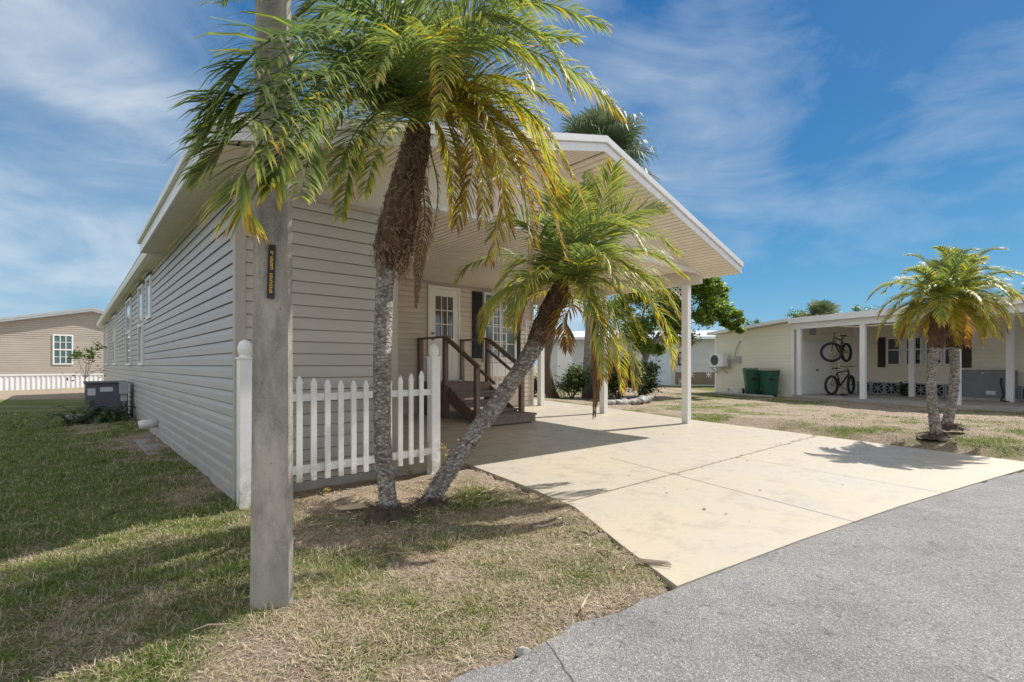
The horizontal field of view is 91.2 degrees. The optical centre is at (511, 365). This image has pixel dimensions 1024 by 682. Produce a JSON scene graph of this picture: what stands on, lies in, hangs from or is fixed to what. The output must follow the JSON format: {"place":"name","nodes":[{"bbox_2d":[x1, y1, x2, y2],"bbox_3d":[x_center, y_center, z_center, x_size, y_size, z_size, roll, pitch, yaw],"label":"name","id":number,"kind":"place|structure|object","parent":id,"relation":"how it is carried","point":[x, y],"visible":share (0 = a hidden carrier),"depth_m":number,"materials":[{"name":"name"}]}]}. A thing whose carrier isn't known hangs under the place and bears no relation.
{"place":"outdoors","nodes":[
{"label":"outdoors","id":0,"kind":"place"},
{"bbox_2d":[0,366,1023,681],"bbox_3d":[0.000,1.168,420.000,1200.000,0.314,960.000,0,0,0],"label":"ground","id":1,"kind":"structure","parent":0,"point":[34,400],"depth_m":3.21,"materials":[{"name":"plant"}]},
{"bbox_2d":[0,307,104,390],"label":"neighbour house","id":2,"kind":"structure","parent":1,"relation":"on","point":[36,349],"depth_m":26.89,"materials":[{"name":"beige"}]},
{"bbox_2d":[52,334,72,364],"bbox_3d":[-24.489,-0.855,27.371,0.050,1.630,0.860,0,0,35],"label":"window","id":3,"kind":"structure","parent":2,"relation":"in","point":[62,345],"depth_m":27.35,"materials":[{"name":"white glass"}]},
{"bbox_2d":[33,400,134,428],"bbox_3d":[-9.087,1.278,10.947,1.864,1.016,1.685,0,0,0],"label":"fern","id":4,"kind":"object","parent":1,"relation":"on","point":[97,416],"visible":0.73,"depth_m":10.85,"materials":[{"name":"green plant"}]},
{"bbox_2d":[62,339,106,385],"bbox_3d":[-9.895,0.342,11.604,1.132,1.915,0.629,0,0,0],"label":"sapling","id":5,"kind":"object","parent":1,"relation":"on","point":[76,354],"visible":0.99,"depth_m":11.60,"materials":[{"name":"green plant"}]},
{"bbox_2d":[65,380,130,423],"bbox_3d":[-9.707,0.830,11.778,1.160,0.900,1.300,0,0,-41],"label":"air conditioner","id":6,"kind":"object","parent":1,"relation":"on","point":[105,393],"visible":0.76,"depth_m":11.50,"materials":[{"name":"metal"}]},
{"bbox_2d":[134,438,168,455],"bbox_3d":[-5.519,1.268,7.671,0.280,0.085,1.900,0,0,-41],"label":"splash slab","id":7,"kind":"object","parent":1,"relation":"on","point":[142,443],"depth_m":7.67,"materials":[{"name":"concrete"}]},
{"bbox_2d":[191,623,231,630],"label":"twig","id":8,"kind":"object","parent":1,"relation":"on","point":[210,625],"visible":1,"depth_m":2.31,"materials":[{"name":"beige wood"}]},
{"bbox_2d":[250,0,292,609],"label":"utility pole","id":9,"kind":"object","parent":1,"relation":"on","point":[271,563],"visible":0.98,"depth_m":2.52,"materials":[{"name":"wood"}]},
{"bbox_2d":[236,340,440,509],"bbox_3d":[-1.575,0.515,4.954,2.080,1.530,0.127,0,0,-45],"label":"picket fence","id":10,"kind":"object","parent":1,"relation":"on","point":[431,451],"visible":0.73,"depth_m":4.83,"materials":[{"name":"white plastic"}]},
{"bbox_2d":[335,504,370,509],"bbox_3d":[-1.318,1.172,4.160,0.289,0.024,0.090,0,0,-12],"label":"palm husk","id":11,"kind":"object","parent":1,"relation":"on","point":[351,506],"visible":0.99,"depth_m":4.14,"materials":[{"name":"beige plant"}]},
{"bbox_2d":[163,0,626,525],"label":"palm tree","id":12,"kind":"object","parent":1,"relation":"on","point":[415,74],"visible":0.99,"depth_m":3.54,"materials":[{"name":"green plant"}]},
{"bbox_2d":[372,551,420,557],"bbox_3d":[-0.725,1.186,3.162,0.302,0.020,0.028,0,0,-14],"label":"twig","id":13,"kind":"object","parent":1,"relation":"on","point":[394,552],"visible":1,"depth_m":3.16,"materials":[{"name":"wood"}]},
{"bbox_2d":[96,111,743,501],"bbox_3d":[-7.165,-0.927,16.124,9.037,4.494,25.035,0,0,-41],"label":"mobile home","id":14,"kind":"object","parent":1,"relation":"on","point":[176,319],"visible":0.61,"depth_m":6.24,"materials":[{"name":"beige plastic"}]},
{"bbox_2d":[104,322,107,364],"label":"window","id":15,"kind":"structure","parent":14,"relation":"in","point":[106,323],"depth_m":20.34,"materials":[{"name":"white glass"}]},
{"bbox_2d":[110,312,116,364],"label":"window","id":16,"kind":"structure","parent":14,"relation":"in","point":[114,318],"depth_m":16.74,"materials":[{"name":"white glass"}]},
{"bbox_2d":[123,294,131,364],"bbox_3d":[-9.696,-0.868,12.654,0.096,1.735,1.460,0,0,-41],"label":"window","id":17,"kind":"structure","parent":14,"relation":"in","point":[128,299],"depth_m":12.64,"materials":[{"name":"white glass"}]},
{"bbox_2d":[134,280,144,364],"bbox_3d":[-7.762,-0.868,10.460,0.096,1.735,1.010,0,0,-41],"label":"window","id":18,"kind":"structure","parent":14,"relation":"in","point":[140,285],"depth_m":10.20,"materials":[{"name":"white metal"}]},
{"bbox_2d":[142,270,152,319],"bbox_3d":[-6.821,-1.302,9.389,0.096,0.865,0.860,0,0,-41],"label":"window","id":19,"kind":"structure","parent":14,"relation":"in","point":[148,281],"depth_m":9.39,"materials":[{"name":"white metal"}]},
{"bbox_2d":[430,288,457,379],"bbox_3d":[-1.566,-0.716,11.670,0.768,2.111,0.100,0,0,-41],"label":"door","id":20,"kind":"structure","parent":14,"relation":"in","point":[443,302],"depth_m":11.72,"materials":[{"name":"white wood"}]},
{"bbox_2d":[482,292,516,361],"bbox_3d":[-0.293,-0.950,12.797,1.140,1.740,0.110,0,0,-41],"label":"window","id":21,"kind":"structure","parent":14,"relation":"in","point":[511,350],"depth_m":12.78,"materials":[{"name":"white glass"}]},
{"bbox_2d":[431,609,448,622],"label":"twig","id":22,"kind":"object","parent":1,"relation":"on","point":[439,614],"visible":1,"depth_m":2.42,"materials":[{"name":"beige wood"}]},
{"bbox_2d":[435,439,458,459],"bbox_3d":[-0.656,1.012,5.363,0.345,0.459,0.211,0,0,43],"label":"weed","id":23,"kind":"object","parent":1,"relation":"on","point":[446,454],"visible":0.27,"depth_m":5.38,"materials":[{"name":"green plant"}]},
{"bbox_2d":[480,485,501,492],"bbox_3d":[-0.198,1.183,4.803,0.255,0.036,0.038,0,0,-30],"label":"palm husk","id":24,"kind":"object","parent":1,"relation":"on","point":[492,489],"visible":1,"depth_m":4.80,"materials":[{"name":"beige plant"}]},
{"bbox_2d":[516,646,529,656],"bbox_3d":[0.049,1.217,2.139,0.065,0.033,0.046,0,0,0],"label":"pebble","id":25,"kind":"object","parent":1,"relation":"on","point":[521,650],"visible":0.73,"depth_m":2.13,"materials":[{"name":"stone"}]},
{"bbox_2d":[534,374,555,395],"bbox_3d":[1.029,0.748,19.487,1.423,1.182,1.260,0,0,0],"label":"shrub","id":26,"kind":"object","parent":1,"relation":"on","point":[535,383],"visible":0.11,"depth_m":19.29,"materials":[{"name":"green plant"}]},
{"bbox_2d":[406,157,688,509],"bbox_3d":[0.499,-0.433,4.856,2.865,3.485,1.971,0,0,0],"label":"palm tree","id":27,"kind":"object","parent":1,"relation":"on","point":[587,252],"visible":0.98,"depth_m":4.74,"materials":[{"name":"green plant"}]},
{"bbox_2d":[534,301,585,398],"bbox_3d":[1.354,-1.293,18.328,3.065,5.554,3.244,0,0,0],"label":"leafy tree","id":28,"kind":"object","parent":1,"relation":"on","point":[548,381],"visible":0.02,"depth_m":18.15,"materials":[{"name":"green plant"}]},
{"bbox_2d":[550,363,591,398],"bbox_3d":[2.084,0.517,17.609,1.506,1.447,1.354,0,0,-11],"label":"shrub","id":29,"kind":"object","parent":1,"relation":"on","point":[575,376],"visible":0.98,"depth_m":17.41,"materials":[{"name":"green plant"}]},
{"bbox_2d":[293,433,899,575],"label":"leaf litter","id":30,"kind":"object","parent":1,"relation":"on","point":[418,521],"visible":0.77,"depth_m":4.13,"materials":[{"name":"brown plant"}]},
{"bbox_2d":[553,103,662,398],"bbox_3d":[3.338,-4.165,18.608,4.441,10.856,4.392,0,0,0],"label":"cabbage palm","id":31,"kind":"object","parent":1,"relation":"on","point":[617,131],"visible":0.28,"depth_m":17.73,"materials":[{"name":"green plant"}]},
{"bbox_2d":[583,352,650,399],"bbox_3d":[3.619,0.403,17.244,2.425,1.900,1.618,0,0,0],"label":"shrub","id":32,"kind":"object","parent":1,"relation":"on","point":[613,387],"visible":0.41,"depth_m":17.08,"materials":[{"name":"green plant"}]},
{"bbox_2d":[621,398,628,404],"bbox_3d":[3.323,1.094,14.914,0.300,0.247,0.516,7,14,23],"label":"edging stone","id":33,"kind":"object","parent":1,"relation":"on","point":[625,401],"visible":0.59,"depth_m":14.76,"materials":[{"name":"white stone"}]},
{"bbox_2d":[629,398,636,404],"bbox_3d":[3.628,1.095,15.174,0.259,0.209,0.412,7,1,22],"label":"edging stone","id":34,"kind":"object","parent":1,"relation":"on","point":[633,401],"visible":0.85,"depth_m":15.06,"materials":[{"name":"white stone"}]},
{"bbox_2d":[635,397,645,403],"bbox_3d":[3.966,1.099,15.602,0.278,0.226,0.430,2,0,-42],"label":"edging stone","id":35,"kind":"object","parent":1,"relation":"on","point":[642,400],"visible":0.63,"depth_m":15.46,"materials":[{"name":"white stone"}]},
{"bbox_2d":[623,357,665,395],"bbox_3d":[4.716,0.467,18.193,1.682,1.572,1.280,0,0,0],"label":"shrub","id":36,"kind":"object","parent":1,"relation":"on","point":[652,370],"visible":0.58,"depth_m":18.12,"materials":[{"name":"green plant"}]},
{"bbox_2d":[608,277,746,395],"bbox_3d":[6.281,-1.342,19.948,6.122,5.315,3.185,0,0,0],"label":"leafy tree","id":37,"kind":"object","parent":1,"relation":"on","point":[712,307],"visible":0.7,"depth_m":19.57,"materials":[{"name":"green plant"}]},
{"bbox_2d":[727,387,739,392],"bbox_3d":[9.474,1.067,21.488,0.120,0.306,0.664,0,0,-21],"label":"downspout elbow","id":38,"kind":"object","parent":1,"relation":"on","point":[732,389],"visible":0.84,"depth_m":21.49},
{"bbox_2d":[715,392,773,397],"bbox_3d":[9.275,1.185,20.207,0.140,0.090,2.800,0,0,-23],"label":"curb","id":39,"kind":"object","parent":1,"relation":"on","point":[741,394],"visible":0.98,"depth_m":20.11,"materials":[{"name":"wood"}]},
{"bbox_2d":[742,368,759,393],"bbox_3d":[9.749,0.651,20.367,0.666,1.099,0.812,0,0,14],"label":"trash cart","id":40,"kind":"object","parent":1,"relation":"on","point":[751,381],"visible":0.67,"depth_m":20.08,"materials":[{"name":"plastic"}]},
{"bbox_2d":[743,318,759,325],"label":"tree","id":41,"kind":"object","parent":1,"relation":"on","point":[756,321],"visible":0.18,"depth_m":45.43,"materials":[{"name":"green plant"}]},
{"bbox_2d":[757,368,781,395],"bbox_3d":[10.018,0.660,19.584,0.666,1.079,0.812,0,0,7],"label":"trash cart","id":42,"kind":"object","parent":1,"relation":"on","point":[769,379],"visible":0.95,"depth_m":19.29,"materials":[{"name":"plastic"}]},
{"bbox_2d":[784,307,807,317],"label":"tree","id":43,"kind":"object","parent":1,"relation":"on","point":[797,314],"visible":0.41,"depth_m":44.86,"materials":[{"name":"green plant"}]},
{"bbox_2d":[800,299,843,316],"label":"cabbage palm","id":44,"kind":"object","parent":1,"relation":"on","point":[823,307],"visible":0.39,"depth_m":41.47,"materials":[{"name":"green plant"}]},
{"bbox_2d":[850,304,879,311],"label":"tree","id":45,"kind":"object","parent":1,"relation":"on","point":[857,308],"visible":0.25,"depth_m":46.68,"materials":[{"name":"green plant"}]},
{"bbox_2d":[707,295,1023,412],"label":"neighbour house","id":46,"kind":"structure","parent":1,"relation":"on","point":[790,348],"depth_m":18.96,"materials":[{"name":"yellow"}]},
{"bbox_2d":[709,341,740,373],"bbox_3d":[9.370,-0.347,22.101,0.450,1.420,1.420,0,0,-21],"label":"split unit","id":47,"kind":"object","parent":46,"relation":"attached to","point":[721,360],"visible":1,"depth_m":22.04,"materials":[{"name":"white plastic"}]},
{"bbox_2d":[803,341,829,393],"bbox_3d":[11.909,0.095,19.561,1.400,2.030,0.106,0,0,-21],"label":"door","id":48,"kind":"structure","parent":46,"relation":"in","point":[816,369],"depth_m":19.51,"materials":[{"name":"white metal"}]},
{"bbox_2d":[825,333,847,395],"bbox_3d":[12.104,-0.034,18.449,0.787,2.302,0.751,0,0,0],"label":"bicycle stand","id":49,"kind":"object","parent":46,"relation":"on","point":[838,394],"visible":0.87,"depth_m":18.50,"materials":[{"name":"black metal"}]},
{"bbox_2d":[820,332,851,361],"bbox_3d":[12.006,-0.648,18.233,1.633,1.067,0.556,0,0,-21],"label":"bicycle","id":50,"kind":"object","parent":49,"relation":"on","point":[842,350],"visible":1,"depth_m":18.14,"materials":[{"name":"metal"}]},
{"bbox_2d":[824,366,854,394],"bbox_3d":[11.998,0.542,18.375,1.685,1.066,0.535,0,0,-11],"label":"bicycle","id":51,"kind":"object","parent":49,"relation":"on","point":[839,384],"visible":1,"depth_m":18.26,"materials":[{"name":"metal"}]},
{"bbox_2d":[886,337,901,364],"bbox_3d":[14.453,-0.525,18.988,0.075,1.050,0.490,0,0,-21],"label":"window","id":52,"kind":"structure","parent":46,"relation":"in","point":[893,355],"depth_m":19.00,"materials":[{"name":"grey glass"}]},
{"bbox_2d":[892,381,907,395],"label":"shrub","id":53,"kind":"object","parent":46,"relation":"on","point":[901,386],"visible":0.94,"depth_m":18.33,"materials":[{"name":"green plant"}]},
{"bbox_2d":[905,336,922,364],"bbox_3d":[14.700,-0.525,18.356,0.075,1.050,0.550,0,0,-21],"label":"window","id":54,"kind":"structure","parent":46,"relation":"in","point":[919,342],"depth_m":18.21,"materials":[{"name":"white metal"}]},
{"bbox_2d":[925,336,942,364],"bbox_3d":[14.934,-0.525,17.754,0.075,1.050,0.520,0,0,-21],"label":"window","id":55,"kind":"structure","parent":46,"relation":"in","point":[940,362],"depth_m":17.62,"materials":[{"name":"white metal"}]},
{"bbox_2d":[943,335,948,364],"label":"window","id":56,"kind":"structure","parent":46,"relation":"in","point":[945,351],"depth_m":17.40,"materials":[{"name":"white metal"}]},
{"bbox_2d":[962,370,1019,401],"bbox_3d":[15.130,0.634,15.938,0.849,0.967,1.407,0,0,-21],"label":"box","id":57,"kind":"object","parent":46,"relation":"on","point":[986,385],"visible":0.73,"depth_m":15.86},
{"bbox_2d":[865,247,1015,440],"bbox_3d":[6.500,-0.338,7.651,1.590,2.916,1.814,0,0,-17],"label":"palm tree","id":58,"kind":"object","parent":1,"relation":"on","point":[932,284],"visible":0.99,"depth_m":7.50,"materials":[{"name":"green plant"}]},
{"bbox_2d":[895,245,1023,431],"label":"palm tree","id":59,"kind":"object","parent":1,"relation":"on","point":[947,421],"visible":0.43,"depth_m":7.86,"materials":[{"name":"green plant"}]},
{"bbox_2d":[981,283,1023,298],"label":"tree","id":60,"kind":"object","parent":1,"relation":"on","point":[1005,293],"visible":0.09,"depth_m":30.45,"materials":[{"name":"green plant"}]},
{"bbox_2d":[0,0,1023,365],"label":"sky","id":61,"kind":"structure","parent":0,"point":[825,144],"materials":[{"name":"blue"}]},
{"bbox_2d":[551,331,715,385],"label":"neighbour house","id":62,"kind":"structure","parent":0,"point":[702,373],"depth_m":29.45,"materials":[{"name":"grey"}]},
{"bbox_2d":[557,346,571,384],"bbox_3d":[3.140,0.015,29.860,0.900,2.330,0.120,0,0,4],"label":"door","id":63,"kind":"structure","parent":62,"relation":"in","point":[562,360],"depth_m":29.87,"materials":[{"name":"white plastic"}]},
{"bbox_2d":[648,354,654,381],"bbox_3d":[8.158,0.015,29.539,0.550,2.330,0.060,0,0,4],"label":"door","id":64,"kind":"structure","parent":62,"relation":"in","point":[650,357],"depth_m":29.50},
{"bbox_2d":[656,346,670,384],"bbox_3d":[8.906,0.015,29.487,0.850,2.330,0.060,0,0,4],"label":"door","id":65,"kind":"structure","parent":62,"relation":"in","point":[665,377],"depth_m":29.45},
{"bbox_2d":[678,352,681,364],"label":"window","id":66,"kind":"structure","parent":62,"relation":"in","point":[680,353],"depth_m":29.42,"materials":[{"name":"grey glass"}]},
{"bbox_2d":[637,558,671,567],"bbox_3d":[0.858,1.186,3.023,0.207,0.011,0.096,0,0,14],"label":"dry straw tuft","id":67,"kind":"object","parent":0,"point":[654,562],"visible":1,"depth_m":3.02,"materials":[{"name":"beige plant"}]},
{"bbox_2d":[398,399,1023,590],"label":"driveway","id":68,"kind":"structure","parent":0,"point":[802,495],"depth_m":5.46,"materials":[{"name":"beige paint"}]},
{"bbox_2d":[417,336,536,425],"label":"porch steps","id":69,"kind":"structure","parent":68,"relation":"on","point":[453,394],"depth_m":10.43,"materials":[{"name":"brown paint"}]},
{"bbox_2d":[449,471,1023,681],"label":"road","id":70,"kind":"structure","parent":0,"point":[931,589],"depth_m":2.41,"materials":[{"name":"grey asphalt"}]}
]}

